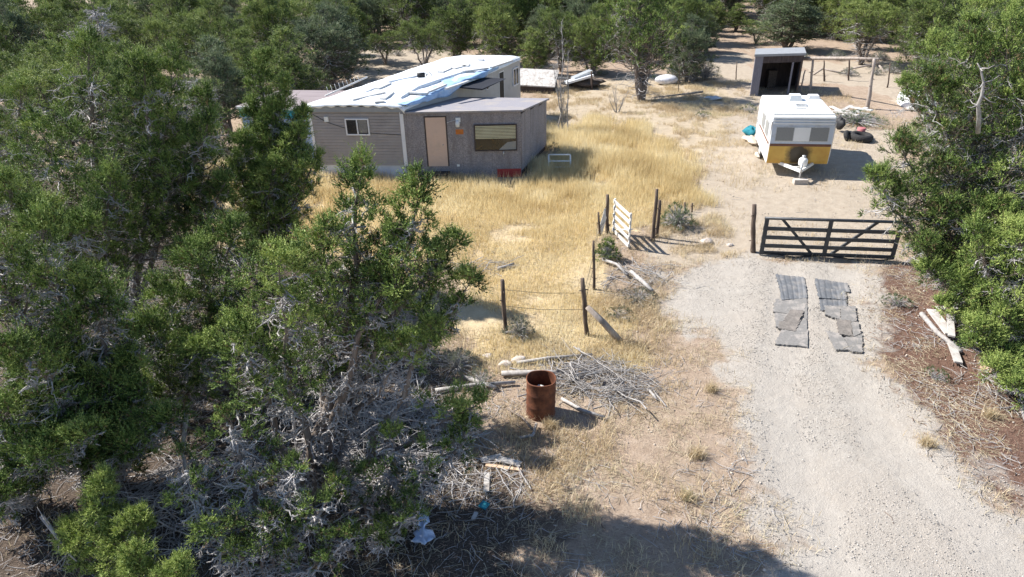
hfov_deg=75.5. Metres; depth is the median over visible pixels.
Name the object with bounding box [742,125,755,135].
teal bag
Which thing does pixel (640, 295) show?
dry weed
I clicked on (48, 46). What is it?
juniper tree
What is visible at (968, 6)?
juniper tree
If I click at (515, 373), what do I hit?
log
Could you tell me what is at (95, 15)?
juniper tree
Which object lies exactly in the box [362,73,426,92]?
tarp roll
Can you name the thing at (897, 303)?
weed
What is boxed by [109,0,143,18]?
juniper tree
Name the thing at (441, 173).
doorstep
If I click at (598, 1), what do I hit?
juniper tree
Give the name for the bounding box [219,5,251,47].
pinyon tree
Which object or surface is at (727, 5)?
pinyon tree
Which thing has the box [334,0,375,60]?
juniper tree
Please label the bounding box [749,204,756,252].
fence post
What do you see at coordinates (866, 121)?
weed patch
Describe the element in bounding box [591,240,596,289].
fence post
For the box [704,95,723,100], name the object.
plastic sheet
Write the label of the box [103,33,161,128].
juniper tree
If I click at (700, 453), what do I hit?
grass tuft
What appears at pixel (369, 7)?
pinyon tree
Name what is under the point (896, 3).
juniper tree
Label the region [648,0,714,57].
juniper tree
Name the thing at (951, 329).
plank
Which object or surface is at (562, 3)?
pinyon tree
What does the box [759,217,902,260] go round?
farm gate
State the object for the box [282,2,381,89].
juniper tree
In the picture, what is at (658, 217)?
fence post
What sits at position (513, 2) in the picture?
juniper tree
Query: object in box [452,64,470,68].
board
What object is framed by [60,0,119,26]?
juniper tree
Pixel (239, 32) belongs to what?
juniper tree
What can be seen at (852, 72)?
sagebrush
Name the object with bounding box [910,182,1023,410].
juniper tree
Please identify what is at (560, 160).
wire panel
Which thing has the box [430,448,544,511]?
brush pile
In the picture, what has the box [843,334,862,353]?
floor mat
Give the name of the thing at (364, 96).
board
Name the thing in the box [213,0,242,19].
pinyon tree
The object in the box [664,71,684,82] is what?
rabbitbrush
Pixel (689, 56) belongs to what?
juniper tree
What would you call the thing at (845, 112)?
plank
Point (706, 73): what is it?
rabbitbrush
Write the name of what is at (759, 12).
pinyon tree
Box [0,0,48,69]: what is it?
pinyon tree
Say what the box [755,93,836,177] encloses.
camper trailer
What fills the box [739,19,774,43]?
juniper tree
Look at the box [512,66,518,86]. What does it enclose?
window
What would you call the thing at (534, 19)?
pinyon tree
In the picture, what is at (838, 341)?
floor mat
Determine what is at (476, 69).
board
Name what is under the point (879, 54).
sagebrush
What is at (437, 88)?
board
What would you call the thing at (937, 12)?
juniper tree
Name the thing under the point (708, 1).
pinyon tree
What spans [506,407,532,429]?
log
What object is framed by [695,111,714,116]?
weed
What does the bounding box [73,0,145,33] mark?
juniper tree
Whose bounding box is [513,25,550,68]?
juniper tree
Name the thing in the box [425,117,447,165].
door
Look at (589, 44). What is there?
juniper tree
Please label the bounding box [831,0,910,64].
juniper tree
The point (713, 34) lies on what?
juniper tree
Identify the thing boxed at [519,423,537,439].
log
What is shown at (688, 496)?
grass tuft
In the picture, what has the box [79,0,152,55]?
juniper tree
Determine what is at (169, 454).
shed twigs
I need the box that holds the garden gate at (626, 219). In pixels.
[612,198,632,246]
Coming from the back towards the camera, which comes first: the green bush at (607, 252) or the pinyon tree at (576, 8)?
the pinyon tree at (576, 8)
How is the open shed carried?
on the ground at (832, 200)
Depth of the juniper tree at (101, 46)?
34.11 m
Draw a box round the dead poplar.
[551,20,570,130]
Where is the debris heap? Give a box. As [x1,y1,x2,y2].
[560,78,605,87]
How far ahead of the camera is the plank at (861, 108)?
34.13 m
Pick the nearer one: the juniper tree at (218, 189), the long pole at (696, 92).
the juniper tree at (218, 189)
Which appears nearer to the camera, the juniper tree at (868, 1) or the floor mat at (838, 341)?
the floor mat at (838, 341)
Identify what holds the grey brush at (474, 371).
on the ground at (832, 200)
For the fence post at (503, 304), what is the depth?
15.79 m
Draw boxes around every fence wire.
[506,226,601,309]
[511,207,605,292]
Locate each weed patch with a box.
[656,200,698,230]
[833,108,888,128]
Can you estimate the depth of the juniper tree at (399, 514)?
10.35 m
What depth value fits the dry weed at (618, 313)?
16.74 m
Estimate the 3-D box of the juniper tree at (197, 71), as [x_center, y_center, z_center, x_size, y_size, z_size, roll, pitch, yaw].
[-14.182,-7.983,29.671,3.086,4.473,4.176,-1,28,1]
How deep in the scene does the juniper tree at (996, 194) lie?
14.03 m
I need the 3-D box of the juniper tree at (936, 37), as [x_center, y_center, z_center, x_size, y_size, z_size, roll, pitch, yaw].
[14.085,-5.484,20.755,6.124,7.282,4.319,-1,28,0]
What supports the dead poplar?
on the ground at (832, 200)
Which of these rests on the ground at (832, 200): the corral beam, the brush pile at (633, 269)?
the brush pile at (633, 269)
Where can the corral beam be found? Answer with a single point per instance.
(838, 58)
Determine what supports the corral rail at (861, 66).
on the ground at (832, 200)
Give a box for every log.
[435,381,515,391]
[461,375,496,388]
[497,262,514,268]
[501,370,578,375]
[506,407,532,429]
[516,353,592,363]
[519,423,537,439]
[560,397,604,417]
[602,258,627,275]
[629,270,652,291]
[647,389,656,398]
[919,312,962,352]
[1020,405,1023,419]
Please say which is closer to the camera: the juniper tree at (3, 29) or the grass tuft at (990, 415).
the grass tuft at (990, 415)
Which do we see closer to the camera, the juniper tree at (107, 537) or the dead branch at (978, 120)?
the juniper tree at (107, 537)
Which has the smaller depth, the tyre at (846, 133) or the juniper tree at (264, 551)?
the juniper tree at (264, 551)
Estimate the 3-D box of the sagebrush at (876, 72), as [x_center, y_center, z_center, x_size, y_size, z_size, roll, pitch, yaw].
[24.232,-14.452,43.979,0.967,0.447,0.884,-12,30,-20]
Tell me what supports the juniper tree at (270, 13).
on the ground at (832, 200)
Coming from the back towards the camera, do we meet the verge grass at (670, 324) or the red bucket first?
the red bucket
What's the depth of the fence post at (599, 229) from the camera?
21.18 m
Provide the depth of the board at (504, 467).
12.09 m
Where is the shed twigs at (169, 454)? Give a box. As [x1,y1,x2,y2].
[0,264,587,576]
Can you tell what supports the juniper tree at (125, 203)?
on the ground at (832, 200)
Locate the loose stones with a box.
[7,93,1023,576]
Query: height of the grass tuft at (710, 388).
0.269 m
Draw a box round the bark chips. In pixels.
[347,256,1023,576]
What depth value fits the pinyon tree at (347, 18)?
44.49 m
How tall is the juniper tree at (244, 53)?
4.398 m
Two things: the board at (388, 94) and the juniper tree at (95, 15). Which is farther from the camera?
the juniper tree at (95, 15)
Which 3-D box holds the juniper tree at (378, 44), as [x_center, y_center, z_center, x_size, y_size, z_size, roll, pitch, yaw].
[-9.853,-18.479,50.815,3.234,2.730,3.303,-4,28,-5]
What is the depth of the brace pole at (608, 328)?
15.66 m
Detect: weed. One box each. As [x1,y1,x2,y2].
[605,305,634,320]
[618,284,657,307]
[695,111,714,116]
[740,103,756,112]
[879,291,913,308]
[923,365,949,382]
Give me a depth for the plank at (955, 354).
14.89 m
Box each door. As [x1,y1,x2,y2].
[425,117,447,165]
[499,70,504,97]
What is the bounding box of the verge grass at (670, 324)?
[486,198,746,562]
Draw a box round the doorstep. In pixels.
[422,171,449,180]
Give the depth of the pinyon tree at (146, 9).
55.93 m
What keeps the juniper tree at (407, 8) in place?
on the ground at (832, 200)
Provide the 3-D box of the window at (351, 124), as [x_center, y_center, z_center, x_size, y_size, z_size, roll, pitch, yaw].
[-6.033,-6.307,25.828,0.944,0.656,0.065,1,28,5]
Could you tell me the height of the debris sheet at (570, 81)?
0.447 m
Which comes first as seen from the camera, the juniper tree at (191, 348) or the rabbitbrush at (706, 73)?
the juniper tree at (191, 348)
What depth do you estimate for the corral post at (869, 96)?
35.19 m
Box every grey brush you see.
[430,346,482,380]
[465,366,495,389]
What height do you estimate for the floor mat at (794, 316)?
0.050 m
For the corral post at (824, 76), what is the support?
on the ground at (832, 200)
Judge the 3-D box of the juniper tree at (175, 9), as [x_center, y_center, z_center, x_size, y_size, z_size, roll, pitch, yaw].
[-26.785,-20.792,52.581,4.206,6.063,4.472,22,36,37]
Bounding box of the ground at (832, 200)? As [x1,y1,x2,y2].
[0,0,1023,576]
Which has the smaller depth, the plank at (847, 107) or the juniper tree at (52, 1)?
the plank at (847, 107)
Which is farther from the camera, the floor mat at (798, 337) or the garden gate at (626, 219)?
the garden gate at (626, 219)
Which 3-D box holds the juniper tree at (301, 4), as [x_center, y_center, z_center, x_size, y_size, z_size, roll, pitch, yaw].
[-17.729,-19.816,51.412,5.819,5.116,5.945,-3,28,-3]
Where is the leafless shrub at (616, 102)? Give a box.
[608,77,627,111]
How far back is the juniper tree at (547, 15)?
45.98 m
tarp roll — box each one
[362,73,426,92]
[399,71,465,98]
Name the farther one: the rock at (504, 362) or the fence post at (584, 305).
the fence post at (584, 305)
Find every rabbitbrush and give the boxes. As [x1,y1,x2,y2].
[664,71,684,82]
[682,66,703,80]
[695,58,723,80]
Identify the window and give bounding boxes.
[344,118,369,135]
[474,124,516,150]
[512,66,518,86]
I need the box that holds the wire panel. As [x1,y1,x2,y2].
[548,154,570,167]
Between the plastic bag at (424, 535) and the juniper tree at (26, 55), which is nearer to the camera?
the plastic bag at (424, 535)
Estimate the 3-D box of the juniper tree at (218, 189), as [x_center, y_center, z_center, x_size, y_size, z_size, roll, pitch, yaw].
[-7.753,-1.991,16.265,3.155,6.158,3.070,-1,28,0]
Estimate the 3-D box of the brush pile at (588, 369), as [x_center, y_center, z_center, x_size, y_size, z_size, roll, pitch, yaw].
[1.808,1.762,14.453,3.545,0.518,2.913,13,31,24]
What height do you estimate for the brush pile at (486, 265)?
0.355 m
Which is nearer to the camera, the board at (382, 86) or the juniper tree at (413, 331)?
the juniper tree at (413, 331)
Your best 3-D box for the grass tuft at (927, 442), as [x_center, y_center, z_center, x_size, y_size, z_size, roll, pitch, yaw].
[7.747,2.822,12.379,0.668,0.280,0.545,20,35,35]
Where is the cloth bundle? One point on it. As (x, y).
(751, 139)
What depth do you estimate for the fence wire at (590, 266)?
16.66 m
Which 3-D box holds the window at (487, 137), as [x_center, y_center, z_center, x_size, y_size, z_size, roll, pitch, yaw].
[-0.638,-5.892,25.855,1.674,1.046,0.065,-1,28,1]
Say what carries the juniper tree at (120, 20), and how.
on the ground at (832, 200)
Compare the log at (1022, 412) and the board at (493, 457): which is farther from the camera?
the log at (1022, 412)
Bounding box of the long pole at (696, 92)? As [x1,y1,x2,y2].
[655,91,702,97]
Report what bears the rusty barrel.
on the ground at (832, 200)
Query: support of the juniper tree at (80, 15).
on the ground at (832, 200)
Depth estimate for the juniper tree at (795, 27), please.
51.98 m
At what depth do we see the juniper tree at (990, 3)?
47.69 m
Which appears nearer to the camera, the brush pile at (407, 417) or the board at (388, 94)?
the brush pile at (407, 417)
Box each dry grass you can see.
[182,111,723,376]
[311,142,604,203]
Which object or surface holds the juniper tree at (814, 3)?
on the ground at (832, 200)
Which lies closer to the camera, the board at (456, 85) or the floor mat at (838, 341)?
the floor mat at (838, 341)
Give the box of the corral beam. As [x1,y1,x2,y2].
[803,57,879,59]
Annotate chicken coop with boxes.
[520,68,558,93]
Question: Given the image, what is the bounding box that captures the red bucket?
[857,127,865,131]
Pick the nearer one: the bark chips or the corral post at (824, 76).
the bark chips
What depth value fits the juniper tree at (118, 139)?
25.74 m
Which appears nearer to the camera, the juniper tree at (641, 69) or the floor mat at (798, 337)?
the floor mat at (798, 337)
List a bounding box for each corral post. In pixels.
[800,70,805,91]
[809,60,813,92]
[823,60,825,81]
[847,60,849,80]
[865,59,875,108]
[886,63,890,87]
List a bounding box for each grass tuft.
[535,415,563,430]
[672,482,701,503]
[682,437,711,463]
[699,378,724,393]
[913,427,941,450]
[977,403,1007,421]
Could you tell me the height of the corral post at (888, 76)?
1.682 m
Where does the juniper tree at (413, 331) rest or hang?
on the ground at (832, 200)
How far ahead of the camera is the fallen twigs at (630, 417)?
12.16 m
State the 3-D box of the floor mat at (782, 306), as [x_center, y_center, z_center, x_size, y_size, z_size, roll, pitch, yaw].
[7.208,0.441,17.140,0.854,0.069,1.039,9,30,18]
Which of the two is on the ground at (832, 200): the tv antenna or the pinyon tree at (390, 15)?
the pinyon tree at (390, 15)
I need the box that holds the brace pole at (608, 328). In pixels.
[585,305,621,342]
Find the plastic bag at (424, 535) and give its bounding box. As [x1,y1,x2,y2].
[411,509,435,544]
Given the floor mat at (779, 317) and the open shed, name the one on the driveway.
the floor mat at (779, 317)
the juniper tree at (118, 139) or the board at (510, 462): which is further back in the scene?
the juniper tree at (118, 139)
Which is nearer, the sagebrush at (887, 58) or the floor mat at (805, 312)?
the floor mat at (805, 312)
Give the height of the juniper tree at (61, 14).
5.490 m
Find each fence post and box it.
[499,279,507,333]
[579,278,588,335]
[590,71,592,89]
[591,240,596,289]
[597,212,600,235]
[605,194,610,233]
[651,189,657,241]
[655,200,660,237]
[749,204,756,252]
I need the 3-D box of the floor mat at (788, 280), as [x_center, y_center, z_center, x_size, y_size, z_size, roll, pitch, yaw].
[7.744,-0.205,18.365,0.774,0.072,0.688,6,29,14]
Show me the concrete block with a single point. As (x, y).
(800, 181)
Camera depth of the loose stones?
14.41 m
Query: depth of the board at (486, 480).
11.76 m
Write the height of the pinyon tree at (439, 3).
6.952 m
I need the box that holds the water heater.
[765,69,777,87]
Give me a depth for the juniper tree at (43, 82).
26.42 m
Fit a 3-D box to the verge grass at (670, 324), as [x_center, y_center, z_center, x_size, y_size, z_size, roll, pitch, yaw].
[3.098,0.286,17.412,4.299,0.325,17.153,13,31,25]
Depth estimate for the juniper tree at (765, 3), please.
60.98 m
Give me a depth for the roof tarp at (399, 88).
28.92 m
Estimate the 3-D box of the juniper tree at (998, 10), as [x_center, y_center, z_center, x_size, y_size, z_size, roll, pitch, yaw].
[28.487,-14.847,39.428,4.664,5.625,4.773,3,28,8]
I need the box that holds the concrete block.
[792,178,808,184]
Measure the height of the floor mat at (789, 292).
0.061 m
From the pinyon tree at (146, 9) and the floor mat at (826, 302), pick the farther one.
the pinyon tree at (146, 9)
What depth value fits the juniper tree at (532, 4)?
53.47 m
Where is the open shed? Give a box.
[749,47,805,95]
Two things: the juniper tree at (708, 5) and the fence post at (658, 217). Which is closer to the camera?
the fence post at (658, 217)
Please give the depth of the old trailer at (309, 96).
28.78 m
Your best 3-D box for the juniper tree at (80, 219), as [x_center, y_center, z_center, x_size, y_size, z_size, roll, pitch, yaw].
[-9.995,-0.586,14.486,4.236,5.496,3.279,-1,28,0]
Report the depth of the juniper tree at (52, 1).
61.23 m
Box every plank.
[832,110,859,115]
[836,105,852,114]
[850,106,872,110]
[927,309,947,334]
[946,315,954,337]
[947,341,962,363]
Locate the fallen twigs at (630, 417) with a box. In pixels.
[0,177,1023,576]
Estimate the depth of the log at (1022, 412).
13.04 m
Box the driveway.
[655,253,1023,576]
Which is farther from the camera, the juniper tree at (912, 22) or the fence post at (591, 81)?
the juniper tree at (912, 22)
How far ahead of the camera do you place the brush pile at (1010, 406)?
13.66 m
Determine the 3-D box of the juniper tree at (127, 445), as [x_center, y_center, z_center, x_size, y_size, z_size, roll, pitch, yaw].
[-6.579,2.319,10.827,3.362,3.634,1.731,13,31,25]
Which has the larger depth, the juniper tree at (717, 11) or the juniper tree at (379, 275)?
the juniper tree at (717, 11)
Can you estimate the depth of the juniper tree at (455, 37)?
51.43 m
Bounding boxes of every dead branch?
[37,507,76,571]
[172,412,210,504]
[289,417,316,480]
[313,508,347,576]
[969,63,999,133]
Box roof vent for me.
[417,71,431,76]
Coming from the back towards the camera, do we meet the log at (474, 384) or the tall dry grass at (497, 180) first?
the tall dry grass at (497, 180)
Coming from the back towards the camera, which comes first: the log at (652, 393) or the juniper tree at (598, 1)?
the juniper tree at (598, 1)
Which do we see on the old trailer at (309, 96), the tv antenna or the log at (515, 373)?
the tv antenna
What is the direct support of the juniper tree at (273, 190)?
on the ground at (832, 200)
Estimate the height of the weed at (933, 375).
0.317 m
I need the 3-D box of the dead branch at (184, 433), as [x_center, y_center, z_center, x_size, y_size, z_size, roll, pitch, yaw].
[-5.309,2.817,10.676,0.545,1.371,0.974,-14,31,-23]
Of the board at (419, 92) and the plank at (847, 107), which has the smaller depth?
the board at (419, 92)
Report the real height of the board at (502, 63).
0.070 m
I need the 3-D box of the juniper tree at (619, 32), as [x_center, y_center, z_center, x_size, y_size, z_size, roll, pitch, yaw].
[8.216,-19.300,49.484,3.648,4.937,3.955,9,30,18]
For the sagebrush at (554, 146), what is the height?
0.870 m
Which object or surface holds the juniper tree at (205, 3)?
on the ground at (832, 200)
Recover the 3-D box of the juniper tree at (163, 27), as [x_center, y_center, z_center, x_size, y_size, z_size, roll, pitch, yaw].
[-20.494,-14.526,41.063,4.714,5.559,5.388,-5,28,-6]
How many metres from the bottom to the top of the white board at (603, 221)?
0.870 m
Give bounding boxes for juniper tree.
[0,18,22,111]
[0,21,227,331]
[0,37,104,146]
[0,48,70,115]
[0,60,143,170]
[0,69,62,231]
[0,156,113,332]
[0,192,162,503]
[0,351,116,526]
[2,0,70,60]
[6,323,206,494]
[32,0,66,28]
[42,7,85,57]
[43,34,156,122]
[46,459,158,576]
[52,0,92,28]
[58,0,130,50]
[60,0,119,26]
[70,10,112,36]
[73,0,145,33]
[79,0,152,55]
[89,292,228,432]
[97,111,154,178]
[103,10,179,76]
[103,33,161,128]
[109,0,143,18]
[113,533,198,576]
[120,204,295,394]
[127,75,258,310]
[139,0,215,54]
[140,7,219,86]
[142,0,200,60]
[156,66,232,152]
[159,401,364,576]
[169,15,260,98]
[181,33,251,132]
[191,0,229,17]
[193,0,230,55]
[201,134,495,509]
[204,37,274,109]
[219,44,331,279]
[233,0,314,78]
[236,0,277,17]
[238,23,334,95]
[249,0,312,58]
[261,282,445,399]
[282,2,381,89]
[305,0,359,69]
[323,407,488,560]
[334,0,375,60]
[365,29,402,64]
[376,0,437,44]
[394,14,443,65]
[426,0,448,34]
[428,0,480,56]
[462,0,528,50]
[468,0,524,55]
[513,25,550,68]
[515,0,566,46]
[537,6,580,71]
[553,0,618,48]
[558,2,621,74]
[592,0,689,100]
[600,0,653,41]
[604,0,642,61]
[642,0,684,49]
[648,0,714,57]
[662,11,720,82]
[698,0,717,14]
[700,14,722,52]
[704,0,729,35]
[725,2,752,31]
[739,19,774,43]
[741,0,838,47]
[742,0,799,33]
[786,0,834,35]
[814,0,857,40]
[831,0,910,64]
[844,0,891,49]
[856,0,1023,308]
[870,0,907,42]
[885,0,974,73]
[885,0,1023,195]
[887,0,914,37]
[896,0,927,46]
[900,0,955,44]
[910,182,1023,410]
[942,0,1022,67]
[951,0,1000,43]
[968,0,1023,11]
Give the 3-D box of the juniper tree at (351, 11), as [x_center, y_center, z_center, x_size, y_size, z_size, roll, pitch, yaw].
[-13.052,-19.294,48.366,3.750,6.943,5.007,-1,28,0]
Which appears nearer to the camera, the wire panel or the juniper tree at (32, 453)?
the juniper tree at (32, 453)
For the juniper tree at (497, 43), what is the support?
on the ground at (832, 200)
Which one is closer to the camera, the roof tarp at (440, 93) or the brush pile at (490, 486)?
the brush pile at (490, 486)
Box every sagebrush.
[391,49,405,55]
[500,314,535,342]
[544,140,564,155]
[597,69,608,74]
[827,49,845,56]
[838,66,859,75]
[868,68,883,74]
[870,50,890,58]
[878,54,890,60]
[880,62,903,72]
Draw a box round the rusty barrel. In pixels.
[526,370,556,421]
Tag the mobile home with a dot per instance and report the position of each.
(491, 123)
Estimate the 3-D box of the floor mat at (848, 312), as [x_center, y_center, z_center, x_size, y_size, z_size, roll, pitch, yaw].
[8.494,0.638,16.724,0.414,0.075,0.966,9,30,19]
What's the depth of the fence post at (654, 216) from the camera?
20.56 m
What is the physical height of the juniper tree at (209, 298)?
4.507 m
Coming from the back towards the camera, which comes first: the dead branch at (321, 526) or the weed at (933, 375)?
the weed at (933, 375)
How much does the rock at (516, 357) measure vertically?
0.219 m
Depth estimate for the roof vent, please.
29.79 m
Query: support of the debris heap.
on the ground at (832, 200)
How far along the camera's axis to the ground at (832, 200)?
13.89 m
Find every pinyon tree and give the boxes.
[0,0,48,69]
[0,107,52,205]
[125,0,157,37]
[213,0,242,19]
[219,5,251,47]
[318,0,368,79]
[350,0,384,42]
[372,0,386,33]
[378,0,425,38]
[430,0,483,43]
[519,4,559,57]
[546,0,585,42]
[558,0,604,53]
[658,0,714,31]
[714,0,746,21]
[753,0,777,16]
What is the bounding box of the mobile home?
[308,58,548,178]
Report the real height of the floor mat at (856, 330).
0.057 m
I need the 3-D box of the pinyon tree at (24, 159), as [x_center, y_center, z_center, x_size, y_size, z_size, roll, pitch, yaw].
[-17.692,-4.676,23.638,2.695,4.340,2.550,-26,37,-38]
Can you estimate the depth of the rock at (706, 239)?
20.66 m
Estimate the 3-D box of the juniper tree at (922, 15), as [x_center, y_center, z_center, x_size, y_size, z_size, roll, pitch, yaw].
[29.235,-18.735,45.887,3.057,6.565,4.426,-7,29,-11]
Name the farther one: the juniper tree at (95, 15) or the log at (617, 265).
the juniper tree at (95, 15)
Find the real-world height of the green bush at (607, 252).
0.781 m
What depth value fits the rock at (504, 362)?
14.95 m
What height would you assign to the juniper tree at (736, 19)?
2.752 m
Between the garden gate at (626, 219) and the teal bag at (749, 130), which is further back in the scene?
the teal bag at (749, 130)
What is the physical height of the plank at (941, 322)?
0.070 m
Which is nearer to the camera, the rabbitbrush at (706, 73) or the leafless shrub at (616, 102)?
the leafless shrub at (616, 102)
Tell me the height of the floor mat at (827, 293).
0.077 m
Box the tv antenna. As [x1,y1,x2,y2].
[325,76,367,96]
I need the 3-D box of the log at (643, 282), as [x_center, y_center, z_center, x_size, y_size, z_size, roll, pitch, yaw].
[3.542,-0.220,18.159,0.115,0.117,1.189,-10,29,-16]
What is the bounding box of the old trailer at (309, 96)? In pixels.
[235,90,344,163]
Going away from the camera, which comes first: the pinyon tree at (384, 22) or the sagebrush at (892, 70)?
the sagebrush at (892, 70)
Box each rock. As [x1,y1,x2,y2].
[498,360,511,367]
[511,355,525,362]
[700,237,713,244]
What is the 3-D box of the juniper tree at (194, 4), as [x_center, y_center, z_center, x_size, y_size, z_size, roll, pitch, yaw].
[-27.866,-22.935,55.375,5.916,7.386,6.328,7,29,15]
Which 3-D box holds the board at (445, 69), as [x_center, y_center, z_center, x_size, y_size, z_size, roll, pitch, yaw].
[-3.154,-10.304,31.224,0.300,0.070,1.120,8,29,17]
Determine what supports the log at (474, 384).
on the ground at (832, 200)
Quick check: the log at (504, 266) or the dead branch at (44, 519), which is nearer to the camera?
the dead branch at (44, 519)
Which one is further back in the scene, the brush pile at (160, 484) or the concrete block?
the concrete block
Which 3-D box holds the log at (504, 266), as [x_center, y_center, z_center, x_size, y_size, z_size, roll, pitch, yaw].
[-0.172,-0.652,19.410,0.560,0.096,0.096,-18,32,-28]
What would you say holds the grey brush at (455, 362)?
on the ground at (832, 200)
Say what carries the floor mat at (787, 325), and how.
on the driveway
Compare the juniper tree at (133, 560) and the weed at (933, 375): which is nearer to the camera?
the juniper tree at (133, 560)
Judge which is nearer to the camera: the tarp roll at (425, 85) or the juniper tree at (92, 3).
the tarp roll at (425, 85)
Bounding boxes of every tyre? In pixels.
[843,130,850,140]
[849,131,873,142]
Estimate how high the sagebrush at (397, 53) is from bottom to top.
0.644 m
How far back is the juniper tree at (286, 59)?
33.68 m
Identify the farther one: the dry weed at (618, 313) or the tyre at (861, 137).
the tyre at (861, 137)
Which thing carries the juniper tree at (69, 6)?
on the ground at (832, 200)
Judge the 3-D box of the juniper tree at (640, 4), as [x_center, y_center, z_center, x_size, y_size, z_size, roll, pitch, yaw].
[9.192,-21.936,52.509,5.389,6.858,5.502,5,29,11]
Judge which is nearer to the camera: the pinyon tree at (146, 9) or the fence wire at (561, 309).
the fence wire at (561, 309)
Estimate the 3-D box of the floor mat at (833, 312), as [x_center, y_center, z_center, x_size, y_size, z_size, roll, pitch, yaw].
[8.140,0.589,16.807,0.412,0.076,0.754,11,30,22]
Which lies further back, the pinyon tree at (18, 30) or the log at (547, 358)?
the pinyon tree at (18, 30)
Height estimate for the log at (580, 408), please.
0.079 m
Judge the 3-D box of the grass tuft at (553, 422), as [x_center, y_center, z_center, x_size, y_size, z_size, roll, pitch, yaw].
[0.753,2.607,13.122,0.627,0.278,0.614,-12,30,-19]
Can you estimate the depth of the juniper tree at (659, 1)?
52.60 m
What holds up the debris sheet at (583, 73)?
on the debris sheet at (570, 81)
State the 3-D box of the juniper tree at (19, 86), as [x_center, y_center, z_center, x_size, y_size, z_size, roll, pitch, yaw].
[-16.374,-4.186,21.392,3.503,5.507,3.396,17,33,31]
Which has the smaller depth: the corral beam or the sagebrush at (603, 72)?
the corral beam
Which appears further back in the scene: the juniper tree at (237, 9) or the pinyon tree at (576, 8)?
the juniper tree at (237, 9)
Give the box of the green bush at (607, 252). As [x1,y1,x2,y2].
[591,236,622,261]
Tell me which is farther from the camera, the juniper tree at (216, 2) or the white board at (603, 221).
the juniper tree at (216, 2)
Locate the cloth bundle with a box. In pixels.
[741,135,757,144]
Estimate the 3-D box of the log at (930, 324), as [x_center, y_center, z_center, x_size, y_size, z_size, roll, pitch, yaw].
[10.188,1.032,15.813,0.186,0.140,1.766,0,28,3]
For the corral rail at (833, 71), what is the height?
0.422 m
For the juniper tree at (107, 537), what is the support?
on the ground at (832, 200)
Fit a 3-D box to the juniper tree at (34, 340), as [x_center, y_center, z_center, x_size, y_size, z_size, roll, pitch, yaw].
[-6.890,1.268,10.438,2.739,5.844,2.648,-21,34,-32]
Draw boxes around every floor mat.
[773,298,807,315]
[774,312,786,327]
[775,274,806,286]
[775,318,808,347]
[778,284,806,299]
[778,320,801,330]
[784,309,803,322]
[804,298,807,318]
[814,278,850,292]
[816,287,846,299]
[819,299,846,310]
[824,305,840,318]
[825,330,850,350]
[836,319,853,336]
[839,306,856,321]
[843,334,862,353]
[851,321,861,336]
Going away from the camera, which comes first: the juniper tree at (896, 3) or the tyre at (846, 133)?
the tyre at (846, 133)
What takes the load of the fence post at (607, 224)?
on the ground at (832, 200)
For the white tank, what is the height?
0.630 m
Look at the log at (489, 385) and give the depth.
14.33 m
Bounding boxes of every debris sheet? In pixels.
[564,73,593,83]
[571,69,592,78]
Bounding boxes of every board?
[349,91,385,100]
[374,82,391,89]
[379,91,393,99]
[404,91,428,94]
[428,84,446,92]
[437,67,452,72]
[444,80,468,89]
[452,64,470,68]
[460,67,488,71]
[471,511,477,519]
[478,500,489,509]
[480,453,501,462]
[483,472,489,491]
[485,463,521,471]
[490,60,512,67]
[495,455,521,466]
[600,208,606,232]
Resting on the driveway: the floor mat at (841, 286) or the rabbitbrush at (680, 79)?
the floor mat at (841, 286)
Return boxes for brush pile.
[55,429,322,576]
[286,374,507,530]
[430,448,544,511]
[453,255,526,275]
[508,339,674,421]
[590,257,670,299]
[942,359,1022,417]
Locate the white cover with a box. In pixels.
[897,89,936,110]
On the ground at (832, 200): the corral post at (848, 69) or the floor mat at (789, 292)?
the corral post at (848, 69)
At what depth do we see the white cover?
35.76 m
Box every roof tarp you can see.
[307,55,520,112]
[396,67,498,105]
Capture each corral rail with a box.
[825,68,845,73]
[841,62,878,71]
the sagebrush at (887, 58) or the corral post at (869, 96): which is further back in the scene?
the sagebrush at (887, 58)
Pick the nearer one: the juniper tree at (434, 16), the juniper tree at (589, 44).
the juniper tree at (589, 44)
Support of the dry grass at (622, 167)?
on the ground at (832, 200)
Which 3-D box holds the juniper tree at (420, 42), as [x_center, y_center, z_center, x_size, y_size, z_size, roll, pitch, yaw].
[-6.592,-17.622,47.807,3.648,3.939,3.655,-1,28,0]
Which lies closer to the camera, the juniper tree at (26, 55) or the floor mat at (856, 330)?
the floor mat at (856, 330)
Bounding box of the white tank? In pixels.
[655,74,677,84]
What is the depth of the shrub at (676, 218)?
21.63 m
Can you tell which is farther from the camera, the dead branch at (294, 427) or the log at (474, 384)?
the log at (474, 384)
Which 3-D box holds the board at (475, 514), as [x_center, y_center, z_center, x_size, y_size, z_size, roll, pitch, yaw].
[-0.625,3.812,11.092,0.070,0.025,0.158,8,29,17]
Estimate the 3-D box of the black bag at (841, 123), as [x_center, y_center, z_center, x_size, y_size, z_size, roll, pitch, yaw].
[15.725,-7.941,31.666,0.411,0.698,0.717,4,28,9]
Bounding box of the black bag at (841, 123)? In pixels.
[836,115,845,129]

